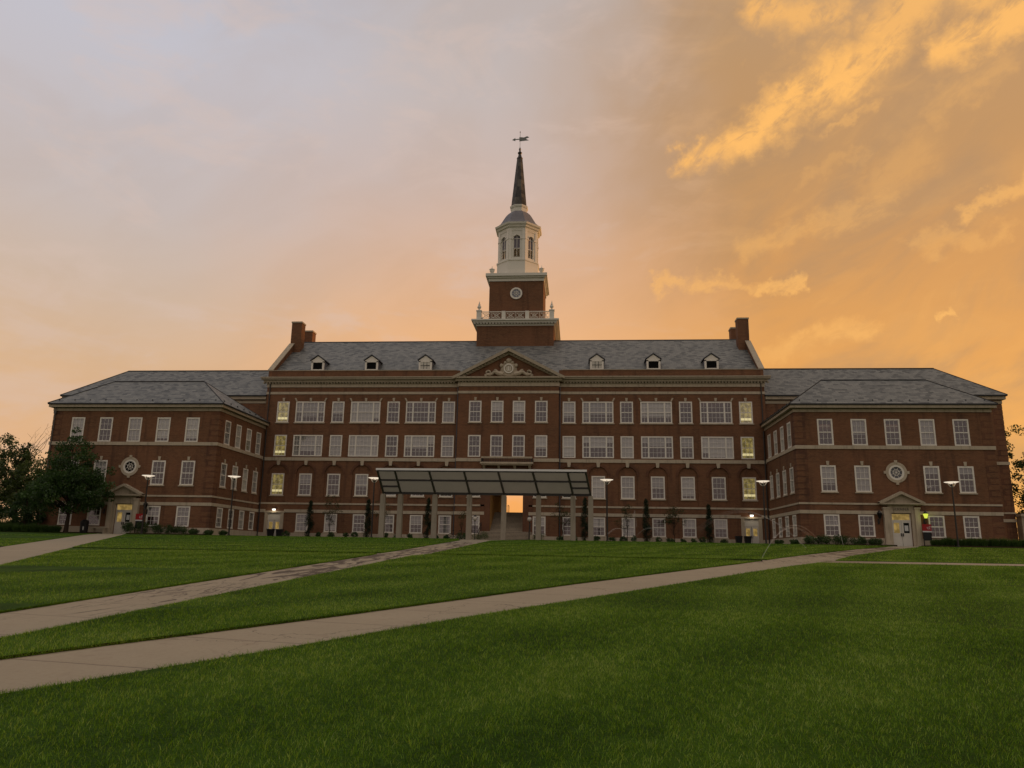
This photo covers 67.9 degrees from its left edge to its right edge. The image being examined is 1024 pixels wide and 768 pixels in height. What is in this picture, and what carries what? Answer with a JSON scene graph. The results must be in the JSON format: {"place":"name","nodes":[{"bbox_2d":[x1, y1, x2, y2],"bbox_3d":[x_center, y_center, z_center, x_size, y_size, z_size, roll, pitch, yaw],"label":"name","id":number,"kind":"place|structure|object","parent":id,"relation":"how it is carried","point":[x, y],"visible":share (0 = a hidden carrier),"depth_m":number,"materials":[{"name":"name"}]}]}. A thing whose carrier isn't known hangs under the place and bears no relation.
{"place":"outdoors","nodes":[
{"label":"outdoors","id":0,"kind":"place"},
{"bbox_2d":[0,534,122,564],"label":"path","id":1,"kind":"structure","parent":0,"point":[11,553],"depth_m":39.87,"materials":[{"name":"concrete"}]},
{"bbox_2d":[0,539,490,636],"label":"path","id":2,"kind":"structure","parent":0,"point":[19,621],"depth_m":15.90,"materials":[{"name":"concrete"}]},
{"bbox_2d":[0,546,913,693],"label":"path","id":3,"kind":"structure","parent":0,"point":[32,671],"depth_m":10.96,"materials":[{"name":"concrete"}]},
{"bbox_2d":[0,532,1023,767],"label":"turf","id":4,"kind":"structure","parent":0,"point":[6,569],"depth_m":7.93,"materials":[{"name":"plant"}]},
{"bbox_2d":[0,456,46,517],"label":"tree","id":5,"kind":"object","parent":4,"relation":"on","point":[26,477],"visible":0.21,"depth_m":84.99,"materials":[{"name":"green plant"}]},
{"bbox_2d":[0,424,50,514],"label":"tree","id":6,"kind":"object","parent":4,"relation":"on","point":[26,454],"visible":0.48,"depth_m":87.86,"materials":[{"name":"green plant"}]},
{"bbox_2d":[0,523,62,531],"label":"hedge","id":7,"kind":"object","parent":4,"relation":"on","point":[10,527],"visible":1,"depth_m":73.43,"materials":[{"name":"green plant"}]},
{"bbox_2d":[20,426,116,532],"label":"tree","id":8,"kind":"object","parent":4,"relation":"on","point":[69,484],"visible":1,"depth_m":73.72,"materials":[{"name":"green plant"}]},
{"bbox_2d":[376,468,593,540],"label":"shelter canopy","id":9,"kind":"object","parent":4,"relation":"on","point":[469,483],"visible":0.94,"depth_m":72.52,"materials":[{"name":"grey metal"}]},
{"bbox_2d":[0,531,1023,547],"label":"planting bed","id":10,"kind":"object","parent":4,"relation":"on","point":[802,543],"visible":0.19,"depth_m":69.31,"materials":[{"name":"green plant"}]},
{"bbox_2d":[0,488,48,525],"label":"bush","id":11,"kind":"object","parent":10,"relation":"on","point":[28,517],"visible":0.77,"depth_m":76.96,"materials":[{"name":"green plant"}]},
{"bbox_2d":[303,500,314,536],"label":"columnar evergreen","id":12,"kind":"object","parent":10,"relation":"on","point":[310,522],"visible":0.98,"depth_m":85.75,"materials":[{"name":"green plant"}]},
{"bbox_2d":[322,494,342,531],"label":"young tree","id":13,"kind":"object","parent":10,"relation":"on","point":[329,513],"visible":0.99,"depth_m":84.96,"materials":[{"name":"green plant"}]},
{"bbox_2d":[362,499,371,536],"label":"columnar evergreen","id":14,"kind":"object","parent":10,"relation":"on","point":[367,521],"visible":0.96,"depth_m":85.18,"materials":[{"name":"green plant"}]},
{"bbox_2d":[423,497,431,537],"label":"columnar evergreen","id":15,"kind":"object","parent":10,"relation":"on","point":[427,520],"visible":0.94,"depth_m":84.64,"materials":[{"name":"green plant"}]},
{"bbox_2d":[550,502,576,533],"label":"young tree","id":16,"kind":"object","parent":10,"relation":"on","point":[564,513],"visible":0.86,"depth_m":82.71,"materials":[{"name":"green plant"}]},
{"bbox_2d":[580,498,587,540],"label":"columnar evergreen","id":17,"kind":"object","parent":10,"relation":"on","point":[584,534],"visible":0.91,"depth_m":83.24,"materials":[{"name":"green plant"}]},
{"bbox_2d":[642,499,651,540],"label":"columnar evergreen","id":18,"kind":"object","parent":10,"relation":"on","point":[645,523],"visible":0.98,"depth_m":82.64,"materials":[{"name":"green plant"}]},
{"bbox_2d":[662,506,686,541],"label":"young tree","id":19,"kind":"object","parent":10,"relation":"on","point":[669,521],"visible":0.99,"depth_m":81.51,"materials":[{"name":"green plant"}]},
{"bbox_2d":[704,504,713,542],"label":"columnar evergreen","id":20,"kind":"object","parent":10,"relation":"on","point":[709,529],"visible":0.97,"depth_m":82.07,"materials":[{"name":"green plant"}]},
{"bbox_2d":[830,534,850,543],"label":"shrub","id":21,"kind":"object","parent":10,"relation":"on","point":[841,539],"visible":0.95,"depth_m":70.13,"materials":[{"name":"green plant"}]},
{"bbox_2d":[922,524,931,544],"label":"building sign","id":22,"kind":"object","parent":10,"relation":"on","point":[927,531],"visible":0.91,"depth_m":69.74,"materials":[{"name":"red plastic"}]},
{"bbox_2d":[600,479,612,540],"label":"street lamp","id":23,"kind":"object","parent":4,"relation":"on","point":[606,482],"visible":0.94,"depth_m":71.67,"materials":[{"name":"metal"}]},
{"bbox_2d":[756,480,768,543],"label":"street lamp","id":24,"kind":"object","parent":4,"relation":"on","point":[763,482],"visible":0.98,"depth_m":70.46,"materials":[{"name":"metal"}]},
{"bbox_2d":[944,481,959,546],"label":"street lamp","id":25,"kind":"object","parent":4,"relation":"on","point":[951,483],"visible":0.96,"depth_m":68.36,"materials":[{"name":"metal"}]},
{"bbox_2d":[930,536,1023,546],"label":"hedge","id":26,"kind":"object","parent":4,"relation":"on","point":[945,541],"visible":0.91,"depth_m":68.13,"materials":[{"name":"green plant"}]},
{"bbox_2d":[1005,424,1023,513],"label":"tree","id":27,"kind":"object","parent":4,"relation":"on","point":[1015,464],"visible":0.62,"depth_m":86.41,"materials":[{"name":"green plant"}]},
{"bbox_2d":[1015,514,1023,539],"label":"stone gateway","id":28,"kind":"object","parent":4,"relation":"on","point":[1020,522],"visible":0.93,"depth_m":80.88,"materials":[{"name":"stone"}]},
{"bbox_2d":[0,0,1023,538],"label":"sky","id":29,"kind":"structure","parent":0,"point":[184,183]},
{"bbox_2d":[823,561,1023,565],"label":"cross path","id":30,"kind":"structure","parent":0,"point":[923,563],"depth_m":34.28,"materials":[{"name":"concrete"}]},
{"bbox_3d":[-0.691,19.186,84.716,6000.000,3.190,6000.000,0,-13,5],"label":"lawn ground","id":31,"kind":"structure","parent":0,"visible":0},
{"bbox_2d":[37,370,269,535],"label":"wing building","id":32,"kind":"structure","parent":31,"relation":"on","point":[191,441],"depth_m":79.44,"materials":[{"name":"red brick"}]},
{"bbox_2d":[70,417,85,437],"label":"window","id":33,"kind":"structure","parent":32,"relation":"in","point":[76,421],"depth_m":79.98,"materials":[{"name":"grey glass"}]},
{"bbox_2d":[93,456,107,481],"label":"window","id":34,"kind":"structure","parent":32,"relation":"in","point":[102,464],"depth_m":78.78,"materials":[{"name":"grey glass"}]},
{"bbox_2d":[97,417,113,441],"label":"window","id":35,"kind":"structure","parent":32,"relation":"in","point":[101,418],"depth_m":79.55,"materials":[{"name":"white paint"}]},
{"bbox_2d":[119,455,140,477],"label":"round window","id":36,"kind":"structure","parent":32,"relation":"in","point":[129,466],"depth_m":78.43,"materials":[{"name":"stone"}]},
{"bbox_2d":[126,417,142,441],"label":"window","id":37,"kind":"structure","parent":32,"relation":"in","point":[135,423],"depth_m":79.34,"materials":[{"name":"grey glass"}]},
{"bbox_2d":[145,506,160,525],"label":"window","id":38,"kind":"structure","parent":32,"relation":"in","point":[153,511],"depth_m":77.22,"materials":[{"name":"white paint"}]},
{"bbox_2d":[148,456,165,485],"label":"window","id":39,"kind":"structure","parent":32,"relation":"in","point":[159,457],"depth_m":78.05,"materials":[{"name":"white paint"}]},
{"bbox_2d":[155,417,170,441],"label":"window","id":40,"kind":"structure","parent":32,"relation":"in","point":[163,423],"depth_m":79.11,"materials":[{"name":"white paint"}]},
{"bbox_2d":[174,506,190,526],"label":"window","id":41,"kind":"structure","parent":32,"relation":"in","point":[182,512],"depth_m":76.90,"materials":[{"name":"grey glass"}]},
{"bbox_2d":[178,457,194,485],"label":"window","id":42,"kind":"structure","parent":32,"relation":"in","point":[188,458],"depth_m":77.77,"materials":[{"name":"white paint"}]},
{"bbox_2d":[184,417,199,441],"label":"window","id":43,"kind":"structure","parent":32,"relation":"in","point":[192,424],"depth_m":78.82,"materials":[{"name":"white glass"}]},
{"bbox_2d":[235,424,241,448],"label":"window","id":44,"kind":"structure","parent":32,"relation":"in","point":[239,428],"depth_m":83.24,"materials":[{"name":"grey glass"}]},
{"bbox_2d":[241,465,247,492],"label":"window","id":45,"kind":"structure","parent":32,"relation":"in","point":[245,471],"depth_m":84.87,"materials":[{"name":"white glass"}]},
{"bbox_2d":[256,132,770,543],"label":"hall building","id":46,"kind":"structure","parent":31,"relation":"on","point":[661,426],"depth_m":88.26,"materials":[{"name":"red brick"}]},
{"bbox_2d":[263,511,284,535],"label":"door","id":47,"kind":"structure","parent":46,"relation":"in","point":[276,518],"depth_m":87.82,"materials":[{"name":"stone"}]},
{"bbox_2d":[269,473,284,495],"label":"window","id":48,"kind":"structure","parent":46,"relation":"in","point":[277,480],"depth_m":89.07,"materials":[{"name":"yellow glass"}]},
{"bbox_2d":[273,435,286,455],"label":"window","id":49,"kind":"structure","parent":46,"relation":"in","point":[280,442],"depth_m":89.93,"materials":[{"name":"yellow glass"}]},
{"bbox_2d":[275,398,289,422],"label":"window","id":50,"kind":"structure","parent":46,"relation":"in","point":[283,407],"depth_m":90.83,"materials":[{"name":"yellow glass"}]},
{"bbox_2d":[294,513,308,532],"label":"window","id":51,"kind":"structure","parent":46,"relation":"in","point":[300,518],"depth_m":87.52,"materials":[{"name":"grey glass"}]},
{"bbox_2d":[297,473,311,495],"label":"window","id":52,"kind":"structure","parent":46,"relation":"in","point":[303,478],"depth_m":88.66,"materials":[{"name":"white paint"}]},
{"bbox_2d":[292,435,322,455],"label":"window","id":53,"kind":"structure","parent":46,"relation":"in","point":[300,442],"depth_m":89.49,"materials":[{"name":"grey glass"}]},
{"bbox_2d":[294,398,326,422],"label":"window","id":54,"kind":"structure","parent":46,"relation":"in","point":[313,409],"depth_m":90.39,"materials":[{"name":"white paint"}]},
{"bbox_2d":[322,514,336,532],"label":"window","id":55,"kind":"structure","parent":46,"relation":"in","point":[333,527],"depth_m":87.23,"materials":[{"name":"grey glass"}]},
{"bbox_2d":[329,435,341,455],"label":"window","id":56,"kind":"structure","parent":46,"relation":"in","point":[335,447],"depth_m":89.17,"materials":[{"name":"white glass"}]},
{"bbox_2d":[330,398,344,423],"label":"window","id":57,"kind":"structure","parent":46,"relation":"in","point":[337,407],"depth_m":90.12,"materials":[{"name":"white paint"}]},
{"bbox_2d":[353,474,367,496],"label":"window","id":58,"kind":"structure","parent":46,"relation":"in","point":[361,480],"depth_m":88.10,"materials":[{"name":"white paint"}]},
{"bbox_2d":[348,435,378,456],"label":"window","id":59,"kind":"structure","parent":46,"relation":"in","point":[359,445],"depth_m":88.92,"materials":[{"name":"grey glass"}]},
{"bbox_2d":[349,398,382,423],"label":"window","id":60,"kind":"structure","parent":46,"relation":"in","point":[361,412],"depth_m":89.77,"materials":[{"name":"white paint"}]},
{"bbox_2d":[408,515,422,534],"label":"window","id":61,"kind":"structure","parent":46,"relation":"in","point":[413,518],"depth_m":86.44,"materials":[{"name":"grey glass"}]},
{"bbox_2d":[404,435,434,456],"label":"window","id":62,"kind":"structure","parent":46,"relation":"in","point":[411,441],"depth_m":88.42,"materials":[{"name":"grey glass"}]},
{"bbox_2d":[404,398,437,423],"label":"window","id":63,"kind":"structure","parent":46,"relation":"in","point":[412,412],"depth_m":89.12,"materials":[{"name":"white paint"}]},
{"bbox_2d":[437,515,450,534],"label":"window","id":64,"kind":"structure","parent":46,"relation":"in","point":[444,521],"depth_m":86.10,"materials":[{"name":"white glass"}]},
{"bbox_2d":[441,436,453,456],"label":"window","id":65,"kind":"structure","parent":46,"relation":"in","point":[447,442],"depth_m":88.06,"materials":[{"name":"white paint"}]},
{"bbox_2d":[441,398,454,423],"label":"window","id":66,"kind":"structure","parent":46,"relation":"in","point":[448,411],"depth_m":88.90,"materials":[{"name":"grey glass"}]},
{"bbox_2d":[468,397,481,422],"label":"window","id":67,"kind":"structure","parent":46,"relation":"in","point":[475,398],"depth_m":88.08,"materials":[{"name":"white paint"}]},
{"bbox_2d":[490,397,503,422],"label":"window","id":68,"kind":"structure","parent":46,"relation":"in","point":[496,406],"depth_m":88.01,"materials":[{"name":"white paint"}]},
{"bbox_2d":[512,397,525,422],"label":"window","id":69,"kind":"structure","parent":46,"relation":"in","point":[518,406],"depth_m":87.80,"materials":[{"name":"grey glass"}]},
{"bbox_2d":[534,435,546,456],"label":"window","id":70,"kind":"structure","parent":46,"relation":"in","point":[540,440],"depth_m":86.71,"materials":[{"name":"white glass"}]},
{"bbox_2d":[562,398,575,423],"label":"window","id":71,"kind":"structure","parent":46,"relation":"in","point":[568,407],"depth_m":87.78,"materials":[{"name":"grey glass"}]},
{"bbox_2d":[563,436,574,457],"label":"window","id":72,"kind":"structure","parent":46,"relation":"in","point":[568,441],"depth_m":86.88,"materials":[{"name":"white paint"}]},
{"bbox_2d":[581,398,614,423],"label":"window","id":73,"kind":"structure","parent":46,"relation":"in","point":[588,408],"depth_m":87.48,"materials":[{"name":"grey glass"}]},
{"bbox_2d":[582,436,613,457],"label":"window","id":74,"kind":"structure","parent":46,"relation":"in","point":[594,441],"depth_m":86.67,"materials":[{"name":"white paint"}]},
{"bbox_2d":[592,476,605,499],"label":"window","id":75,"kind":"structure","parent":46,"relation":"in","point":[598,486],"depth_m":85.68,"materials":[{"name":"white glass"}]},
{"bbox_2d":[593,517,605,536],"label":"window","id":76,"kind":"structure","parent":46,"relation":"in","point":[598,522],"depth_m":84.70,"materials":[{"name":"white glass"}]},
{"bbox_2d":[619,398,633,423],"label":"window","id":77,"kind":"structure","parent":46,"relation":"in","point":[626,399],"depth_m":87.05,"materials":[{"name":"white paint"}]},
{"bbox_2d":[620,436,633,457],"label":"window","id":78,"kind":"structure","parent":46,"relation":"in","point":[627,442],"depth_m":86.29,"materials":[{"name":"grey glass"}]},
{"bbox_2d":[620,476,635,499],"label":"window","id":79,"kind":"structure","parent":46,"relation":"in","point":[627,482],"depth_m":85.39,"materials":[{"name":"grey glass"}]},
{"bbox_2d":[622,518,634,537],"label":"window","id":80,"kind":"structure","parent":46,"relation":"in","point":[631,528],"depth_m":84.35,"materials":[{"name":"grey glass"}]},
{"bbox_2d":[638,398,672,423],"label":"window","id":81,"kind":"structure","parent":46,"relation":"in","point":[647,409],"depth_m":86.93,"materials":[{"name":"white paint"}]},
{"bbox_2d":[641,436,672,458],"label":"window","id":82,"kind":"structure","parent":46,"relation":"in","point":[657,441],"depth_m":86.08,"materials":[{"name":"white paint"}]},
{"bbox_2d":[650,476,665,499],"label":"window","id":83,"kind":"structure","parent":46,"relation":"in","point":[655,481],"depth_m":85.24,"materials":[{"name":"grey glass"}]},
{"bbox_2d":[652,518,666,537],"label":"window","id":84,"kind":"structure","parent":46,"relation":"in","point":[660,519],"depth_m":84.00,"materials":[{"name":"white paint"}]},
{"bbox_2d":[679,398,693,424],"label":"window","id":85,"kind":"structure","parent":46,"relation":"in","point":[687,423],"depth_m":86.48,"materials":[{"name":"white paint"}]},
{"bbox_2d":[680,437,693,458],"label":"window","id":86,"kind":"structure","parent":46,"relation":"in","point":[685,442],"depth_m":85.81,"materials":[{"name":"white paint"}]},
{"bbox_2d":[681,477,695,500],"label":"window","id":87,"kind":"structure","parent":46,"relation":"in","point":[687,483],"depth_m":84.85,"materials":[{"name":"grey glass"}]},
{"bbox_2d":[682,519,697,538],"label":"window","id":88,"kind":"structure","parent":46,"relation":"in","point":[690,523],"depth_m":83.80,"materials":[{"name":"grey glass"}]},
{"bbox_2d":[698,398,733,424],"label":"window","id":89,"kind":"structure","parent":46,"relation":"in","point":[715,399],"depth_m":86.23,"materials":[{"name":"white paint"}]},
{"bbox_2d":[701,437,733,458],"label":"window","id":90,"kind":"structure","parent":46,"relation":"in","point":[714,446],"depth_m":85.45,"materials":[{"name":"white glass"}]},
{"bbox_2d":[712,477,727,500],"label":"window","id":91,"kind":"structure","parent":46,"relation":"in","point":[713,499],"depth_m":84.48,"materials":[{"name":"white paint"}]},
{"bbox_2d":[714,519,728,538],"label":"window","id":92,"kind":"structure","parent":46,"relation":"in","point":[721,524],"depth_m":83.55,"materials":[{"name":"grey glass"}]},
{"bbox_2d":[739,398,753,424],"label":"window","id":93,"kind":"structure","parent":46,"relation":"in","point":[745,408],"depth_m":86.23,"materials":[{"name":"yellow glass"}]},
{"bbox_2d":[740,437,754,458],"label":"window","id":94,"kind":"structure","parent":46,"relation":"in","point":[747,443],"depth_m":85.37,"materials":[{"name":"yellow glass"}]},
{"bbox_2d":[742,477,757,500],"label":"window","id":95,"kind":"structure","parent":46,"relation":"in","point":[749,488],"depth_m":84.46,"materials":[{"name":"yellow glass"}]},
{"bbox_2d":[740,517,762,543],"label":"door","id":96,"kind":"structure","parent":46,"relation":"in","point":[746,522],"depth_m":83.19,"materials":[{"name":"wood"}]},
{"bbox_2d":[760,368,1018,546],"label":"wing building","id":97,"kind":"structure","parent":31,"relation":"on","point":[851,452],"depth_m":72.75,"materials":[{"name":"red brick"}]},
{"bbox_2d":[817,419,833,444],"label":"window","id":98,"kind":"structure","parent":97,"relation":"in","point":[822,420],"depth_m":73.32,"materials":[{"name":"white paint"}]},
{"bbox_2d":[820,461,838,492],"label":"window","id":99,"kind":"structure","parent":97,"relation":"in","point":[828,472],"depth_m":72.47,"materials":[{"name":"white paint"}]},
{"bbox_2d":[823,514,840,536],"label":"window","id":100,"kind":"structure","parent":97,"relation":"in","point":[833,520],"depth_m":71.52,"materials":[{"name":"grey glass"}]},
{"bbox_2d":[850,419,867,444],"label":"window","id":101,"kind":"structure","parent":97,"relation":"in","point":[858,426],"depth_m":73.18,"materials":[{"name":"white paint"}]},
{"bbox_2d":[854,461,872,492],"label":"window","id":102,"kind":"structure","parent":97,"relation":"in","point":[862,473],"depth_m":72.13,"materials":[{"name":"white paint"}]},
{"bbox_2d":[858,515,875,536],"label":"window","id":103,"kind":"structure","parent":97,"relation":"in","point":[873,521],"depth_m":71.12,"materials":[{"name":"white paint"}]},
{"bbox_2d":[884,419,901,445],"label":"window","id":104,"kind":"structure","parent":97,"relation":"in","point":[900,444],"depth_m":72.77,"materials":[{"name":"white paint"}]},
{"bbox_2d":[884,460,909,484],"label":"round window","id":105,"kind":"structure","parent":97,"relation":"in","point":[896,472],"depth_m":71.94,"materials":[{"name":"stone"}]},
{"bbox_2d":[918,419,936,445],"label":"window","id":106,"kind":"structure","parent":97,"relation":"in","point":[926,426],"depth_m":72.58,"materials":[{"name":"grey glass"}]},
{"bbox_2d":[923,462,942,493],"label":"window","id":107,"kind":"structure","parent":97,"relation":"in","point":[930,469],"depth_m":71.65,"materials":[{"name":"white paint"}]},
{"bbox_2d":[952,419,970,445],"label":"window","id":108,"kind":"structure","parent":97,"relation":"in","point":[967,425],"depth_m":72.26,"materials":[{"name":"white paint"}]},
{"bbox_2d":[957,462,977,493],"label":"window","id":109,"kind":"structure","parent":97,"relation":"in","point":[965,469],"depth_m":71.40,"materials":[{"name":"white paint"}]},
{"bbox_2d":[963,516,981,538],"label":"window","id":110,"kind":"structure","parent":97,"relation":"in","point":[978,521],"depth_m":70.33,"materials":[{"name":"white paint"}]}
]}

